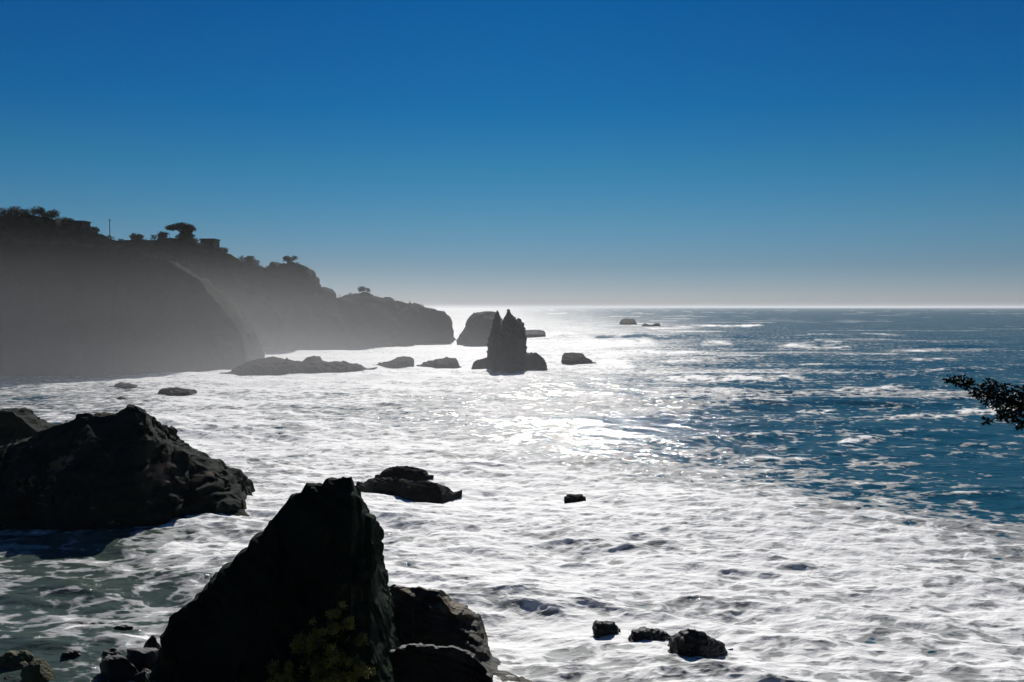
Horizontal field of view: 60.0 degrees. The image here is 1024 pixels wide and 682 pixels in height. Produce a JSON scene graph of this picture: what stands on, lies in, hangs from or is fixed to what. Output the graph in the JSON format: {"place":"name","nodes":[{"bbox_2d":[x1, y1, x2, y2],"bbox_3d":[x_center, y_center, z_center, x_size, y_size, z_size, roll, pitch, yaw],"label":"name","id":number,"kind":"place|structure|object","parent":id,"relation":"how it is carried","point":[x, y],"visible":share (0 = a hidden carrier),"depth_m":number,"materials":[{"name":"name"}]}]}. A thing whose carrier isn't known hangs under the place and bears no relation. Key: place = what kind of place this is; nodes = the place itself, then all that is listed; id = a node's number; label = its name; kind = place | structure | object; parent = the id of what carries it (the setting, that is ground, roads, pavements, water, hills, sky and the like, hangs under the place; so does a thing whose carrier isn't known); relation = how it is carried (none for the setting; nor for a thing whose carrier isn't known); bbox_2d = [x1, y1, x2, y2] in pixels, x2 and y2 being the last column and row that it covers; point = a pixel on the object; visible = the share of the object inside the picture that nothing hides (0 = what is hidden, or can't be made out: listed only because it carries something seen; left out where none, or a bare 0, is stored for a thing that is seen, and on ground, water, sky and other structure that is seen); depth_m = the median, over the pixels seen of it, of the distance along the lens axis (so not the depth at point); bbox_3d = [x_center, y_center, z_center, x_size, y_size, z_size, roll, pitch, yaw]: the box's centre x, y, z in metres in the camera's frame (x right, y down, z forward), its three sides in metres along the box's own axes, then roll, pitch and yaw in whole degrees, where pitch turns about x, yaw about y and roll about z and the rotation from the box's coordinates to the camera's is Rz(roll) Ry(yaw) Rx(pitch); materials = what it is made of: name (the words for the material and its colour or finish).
{"place":"outdoors","nodes":[
{"label":"outdoors","id":0,"kind":"place"},
{"bbox_2d":[0,214,455,377],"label":"headland","id":1,"kind":"structure","parent":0,"point":[68,309],"depth_m":230.40,"materials":[{"name":"grey stone"}]},
{"bbox_2d":[0,207,21,218],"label":"bush","id":2,"kind":"object","parent":1,"relation":"on","point":[2,212],"visible":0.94,"depth_m":297.32,"materials":[{"name":"green plant"}]},
{"bbox_2d":[7,206,32,217],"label":"bush","id":3,"kind":"object","parent":1,"relation":"on","point":[19,211],"visible":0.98,"depth_m":298.18,"materials":[{"name":"green plant"}]},
{"bbox_2d":[20,206,44,216],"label":"bush","id":4,"kind":"object","parent":1,"relation":"on","point":[38,211],"visible":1,"depth_m":297.23,"materials":[{"name":"green plant"}]},
{"bbox_2d":[41,209,60,220],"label":"bush","id":5,"kind":"object","parent":1,"relation":"on","point":[52,214],"visible":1,"depth_m":297.59,"materials":[{"name":"green plant"}]},
{"bbox_2d":[61,216,74,224],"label":"bush","id":6,"kind":"object","parent":1,"relation":"on","point":[65,220],"visible":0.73,"depth_m":304.99,"materials":[{"name":"green plant"}]},
{"bbox_2d":[71,221,91,227],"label":"house","id":7,"kind":"structure","parent":1,"relation":"on","point":[86,223],"depth_m":306.12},
{"bbox_2d":[84,226,99,232],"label":"bush","id":8,"kind":"object","parent":1,"relation":"on","point":[92,229],"visible":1,"depth_m":303.55,"materials":[{"name":"green plant"}]},
{"bbox_2d":[129,233,144,240],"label":"bush","id":9,"kind":"object","parent":1,"relation":"on","point":[135,236],"visible":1,"depth_m":307.67,"materials":[{"name":"green plant"}]},
{"bbox_2d":[150,231,169,239],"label":"bush","id":10,"kind":"object","parent":1,"relation":"on","point":[162,235],"visible":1,"depth_m":312.11,"materials":[{"name":"green plant"}]},
{"bbox_2d":[165,222,195,239],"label":"flat topped tree","id":11,"kind":"object","parent":1,"relation":"on","point":[187,230],"visible":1,"depth_m":314.40,"materials":[{"name":"green plant"}]},
{"bbox_2d":[199,238,220,250],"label":"house","id":12,"kind":"structure","parent":1,"relation":"on","point":[212,243],"depth_m":330.75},
{"bbox_2d":[0,212,431,317],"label":"scrub","id":13,"kind":"object","parent":1,"relation":"on","point":[135,250],"visible":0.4,"depth_m":305.24,"materials":[{"name":"green plant"}]},
{"bbox_2d":[213,247,228,254],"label":"bush","id":14,"kind":"object","parent":1,"relation":"on","point":[219,250],"visible":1,"depth_m":320.81,"materials":[{"name":"green plant"}]},
{"bbox_2d":[239,255,254,261],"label":"bush","id":15,"kind":"object","parent":1,"relation":"on","point":[248,257],"visible":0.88,"depth_m":338.03,"materials":[{"name":"green plant"}]},
{"bbox_2d":[245,258,259,265],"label":"bush","id":16,"kind":"object","parent":1,"relation":"on","point":[252,261],"visible":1,"depth_m":336.50,"materials":[{"name":"green plant"}]},
{"bbox_2d":[269,262,281,267],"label":"bush","id":17,"kind":"object","parent":1,"relation":"on","point":[273,264],"visible":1,"depth_m":346.92,"materials":[{"name":"green plant"}]},
{"bbox_2d":[283,255,297,262],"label":"bush","id":18,"kind":"object","parent":1,"relation":"on","point":[287,258],"visible":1,"depth_m":353.59,"materials":[{"name":"green plant"}]},
{"bbox_2d":[357,286,370,292],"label":"bush","id":19,"kind":"object","parent":1,"relation":"on","point":[362,289],"visible":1,"depth_m":379.36,"materials":[{"name":"green plant"}]},
{"bbox_2d":[0,308,1023,681],"bbox_3d":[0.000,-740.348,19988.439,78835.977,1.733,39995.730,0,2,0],"label":"sea","id":20,"kind":"structure","parent":0,"point":[802,494],"depth_m":76.80,"materials":[{"name":"liquid"}]},
{"bbox_2d":[4,674,11,679],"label":"shore stone","id":21,"kind":"object","parent":20,"relation":"in","point":[7,677],"visible":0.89,"depth_m":38.00,"materials":[{"name":"grey stone"}]},
{"bbox_2d":[0,650,38,669],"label":"shore stone","id":22,"kind":"object","parent":20,"relation":"in","point":[14,660],"visible":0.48,"depth_m":39.02,"materials":[{"name":"grey stone"}]},
{"bbox_2d":[0,407,56,445],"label":"rock outcrop","id":23,"kind":"object","parent":20,"relation":"in","point":[20,423],"visible":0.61,"depth_m":98.73,"materials":[{"name":"grey stone"}]},
{"bbox_2d":[20,659,55,681],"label":"shore stone","id":24,"kind":"object","parent":20,"relation":"in","point":[39,670],"visible":0.99,"depth_m":37.76,"materials":[{"name":"grey stone"}]},
{"bbox_2d":[61,649,81,657],"bbox_3d":[-20.040,14.499,40.303,0.909,1.024,0.951,-1,2,-22],"label":"shore stone","id":25,"kind":"object","parent":20,"relation":"in","point":[70,653],"visible":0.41,"depth_m":39.98,"materials":[{"name":"black stone"}]},
{"bbox_2d":[63,621,88,624],"bbox_3d":[-21.961,14.408,44.401,1.772,0.606,1.418,0,2,13],"label":"shore stone","id":26,"kind":"object","parent":20,"relation":"in","point":[80,622],"visible":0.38,"depth_m":44.48,"materials":[{"name":"grey stone"}]},
{"bbox_2d":[102,647,121,655],"bbox_3d":[-18.267,14.454,40.439,0.801,0.810,0.724,1,2,23],"label":"shore stone","id":27,"kind":"object","parent":20,"relation":"in","point":[112,651],"visible":0.36,"depth_m":40.38,"materials":[{"name":"grey stone"}]},
{"bbox_2d":[99,654,138,681],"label":"shore stone","id":28,"kind":"object","parent":20,"relation":"in","point":[117,668],"visible":0.94,"depth_m":38.30,"materials":[{"name":"black stone"}]},
{"bbox_2d":[113,625,132,629],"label":"shore stone","id":29,"kind":"object","parent":20,"relation":"in","point":[124,627],"visible":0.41,"depth_m":43.61,"materials":[{"name":"black stone"}]},
{"bbox_2d":[114,382,137,388],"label":"surf rock","id":30,"kind":"object","parent":20,"relation":"in","point":[124,385],"visible":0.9,"depth_m":178.36,"materials":[{"name":"grey stone"}]},
{"bbox_2d":[0,404,254,530],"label":"rock outcrop","id":31,"kind":"object","parent":20,"relation":"in","point":[130,465],"visible":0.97,"depth_m":67.45,"materials":[{"name":"black stone"}]},
{"bbox_2d":[133,671,149,681],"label":"shore stone","id":32,"kind":"object","parent":20,"relation":"in","point":[143,676],"visible":0.97,"depth_m":38.13,"materials":[{"name":"grey stone"}]},
{"bbox_2d":[126,648,158,671],"bbox_3d":[-16.532,14.685,39.812,1.332,1.771,1.274,2,3,43],"label":"shore stone","id":33,"kind":"object","parent":20,"relation":"in","point":[140,659],"visible":0.48,"depth_m":39.48,"materials":[{"name":"black stone"}]},
{"bbox_2d":[143,635,160,649],"bbox_3d":[-16.718,14.373,41.211,0.823,1.387,0.769,0,2,0],"label":"shore stone","id":34,"kind":"object","parent":20,"relation":"in","point":[151,642],"visible":0.39,"depth_m":41.07,"materials":[{"name":"black stone"}]},
{"bbox_2d":[158,387,196,395],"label":"surf rock","id":35,"kind":"object","parent":20,"relation":"in","point":[175,391],"visible":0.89,"depth_m":162.95,"materials":[{"name":"grey stone"}]},
{"bbox_2d":[149,476,399,681],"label":"rock pinnacle","id":36,"kind":"object","parent":20,"relation":"in","point":[310,551],"visible":0.94,"depth_m":33.88,"materials":[{"name":"black stone"}]},
{"bbox_2d":[266,659,306,681],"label":"shrub","id":37,"kind":"object","parent":36,"relation":"on","point":[287,676],"visible":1,"depth_m":31.88,"materials":[{"name":"green plant"}]},
{"bbox_2d":[289,616,334,668],"bbox_3d":[-7.226,10.996,32.187,1.767,1.880,1.049,0,2,0],"label":"shrub","id":38,"kind":"object","parent":36,"relation":"on","point":[309,643],"visible":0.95,"depth_m":32.16,"materials":[{"name":"green plant"}]},
{"bbox_2d":[309,661,343,681],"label":"shrub","id":39,"kind":"object","parent":36,"relation":"on","point":[333,676],"visible":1,"depth_m":31.63,"materials":[{"name":"green plant"}]},
{"bbox_2d":[306,642,376,681],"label":"shrub","id":40,"kind":"object","parent":36,"relation":"on","point":[356,666],"visible":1,"depth_m":31.84,"materials":[{"name":"green plant"}]},
{"bbox_2d":[325,600,368,647],"bbox_3d":[-6.108,10.472,32.749,1.688,1.826,0.895,0,2,0],"label":"shrub","id":41,"kind":"object","parent":36,"relation":"on","point":[335,613],"visible":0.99,"depth_m":32.67,"materials":[{"name":"green plant"}]},
{"bbox_2d":[219,356,376,375],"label":"reef rock","id":42,"kind":"object","parent":20,"relation":"in","point":[272,365],"visible":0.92,"depth_m":217.73,"materials":[{"name":"grey stone"}]},
{"bbox_2d":[377,356,413,367],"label":"reef rock","id":43,"kind":"object","parent":20,"relation":"in","point":[401,361],"visible":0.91,"depth_m":240.56,"materials":[{"name":"grey stone"}]},
{"bbox_2d":[374,466,433,480],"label":"surf rock","id":44,"kind":"object","parent":20,"relation":"in","point":[410,473],"visible":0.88,"depth_m":84.34,"materials":[{"name":"black stone"}]},
{"bbox_2d":[356,477,461,503],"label":"surf rock","id":45,"kind":"object","parent":20,"relation":"in","point":[424,491],"visible":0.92,"depth_m":75.22,"materials":[{"name":"black stone"}]},
{"bbox_2d":[416,357,461,368],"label":"reef rock","id":46,"kind":"object","parent":20,"relation":"in","point":[447,362],"visible":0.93,"depth_m":238.43,"materials":[{"name":"grey stone"}]},
{"bbox_2d":[390,643,492,681],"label":"rock slab","id":47,"kind":"object","parent":20,"relation":"in","point":[419,662],"visible":0.85,"depth_m":35.36,"materials":[{"name":"black stone"}]},
{"bbox_2d":[388,584,531,681],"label":"rock ledge","id":48,"kind":"object","parent":20,"relation":"in","point":[425,616],"visible":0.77,"depth_m":41.46,"materials":[{"name":"black stone"}]},
{"bbox_2d":[456,311,502,344],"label":"sea stack","id":49,"kind":"object","parent":20,"relation":"in","point":[477,329],"visible":0.56,"depth_m":381.04,"materials":[{"name":"grey stone"}]},
{"bbox_2d":[471,309,547,372],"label":"sea stack","id":50,"kind":"object","parent":20,"relation":"in","point":[507,348],"visible":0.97,"depth_m":229.05,"materials":[{"name":"grey stone"}]},
{"bbox_2d":[525,330,545,337],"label":"surf rock","id":51,"kind":"object","parent":20,"relation":"in","point":[534,333],"visible":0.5,"depth_m":477.78,"materials":[{"name":"grey stone"}]},
{"bbox_2d":[564,494,585,502],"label":"surf rock","id":52,"kind":"object","parent":20,"relation":"in","point":[569,498],"visible":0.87,"depth_m":74.54,"materials":[{"name":"black stone"}]},
{"bbox_2d":[561,352,595,364],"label":"surf rock","id":53,"kind":"object","parent":20,"relation":"in","point":[571,358],"visible":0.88,"depth_m":252.03,"materials":[{"name":"grey stone"}]},
{"bbox_2d":[592,620,620,637],"bbox_3d":[4.651,15.045,43.706,1.528,2.685,2.592,0,2,0],"label":"surf rock","id":54,"kind":"object","parent":20,"relation":"in","point":[601,628],"visible":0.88,"depth_m":43.29,"materials":[{"name":"black stone"}]},
{"bbox_2d":[619,318,637,324],"bbox_3d":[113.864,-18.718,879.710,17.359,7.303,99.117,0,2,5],"label":"surf rock","id":55,"kind":"object","parent":20,"relation":"in","point":[626,321],"visible":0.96,"depth_m":843.90,"materials":[{"name":"grey stone"}]},
{"bbox_2d":[628,626,672,642],"bbox_3d":[6.673,15.007,42.548,2.643,2.843,2.916,0,2,0],"label":"surf rock","id":56,"kind":"object","parent":20,"relation":"in","point":[644,632],"visible":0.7,"depth_m":41.99,"materials":[{"name":"black stone"}]},
{"bbox_2d":[641,323,660,325],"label":"surf rock","id":57,"kind":"object","parent":20,"relation":"in","point":[655,324],"visible":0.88,"depth_m":770.07,"materials":[{"name":"grey stone"}]},
{"bbox_2d":[665,628,732,658],"bbox_3d":[8.716,14.747,40.530,3.345,3.526,3.533,0,2,0],"label":"surf rock","id":58,"kind":"object","parent":20,"relation":"in","point":[691,642],"visible":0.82,"depth_m":39.90,"materials":[{"name":"black stone"}]},
{"bbox_2d":[0,0,1023,307],"label":"sky","id":59,"kind":"structure","parent":0,"point":[429,153],"materials":[{"name":"blue"}]},
{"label":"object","id":60,"kind":"structure","parent":0,"visible":0},
{"bbox_2d":[942,373,1023,430],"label":"coastal bush","id":61,"kind":"object","parent":60,"relation":"on","point":[1010,402],"visible":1,"depth_m":7.99,"materials":[{"name":"black plant"}]}
]}

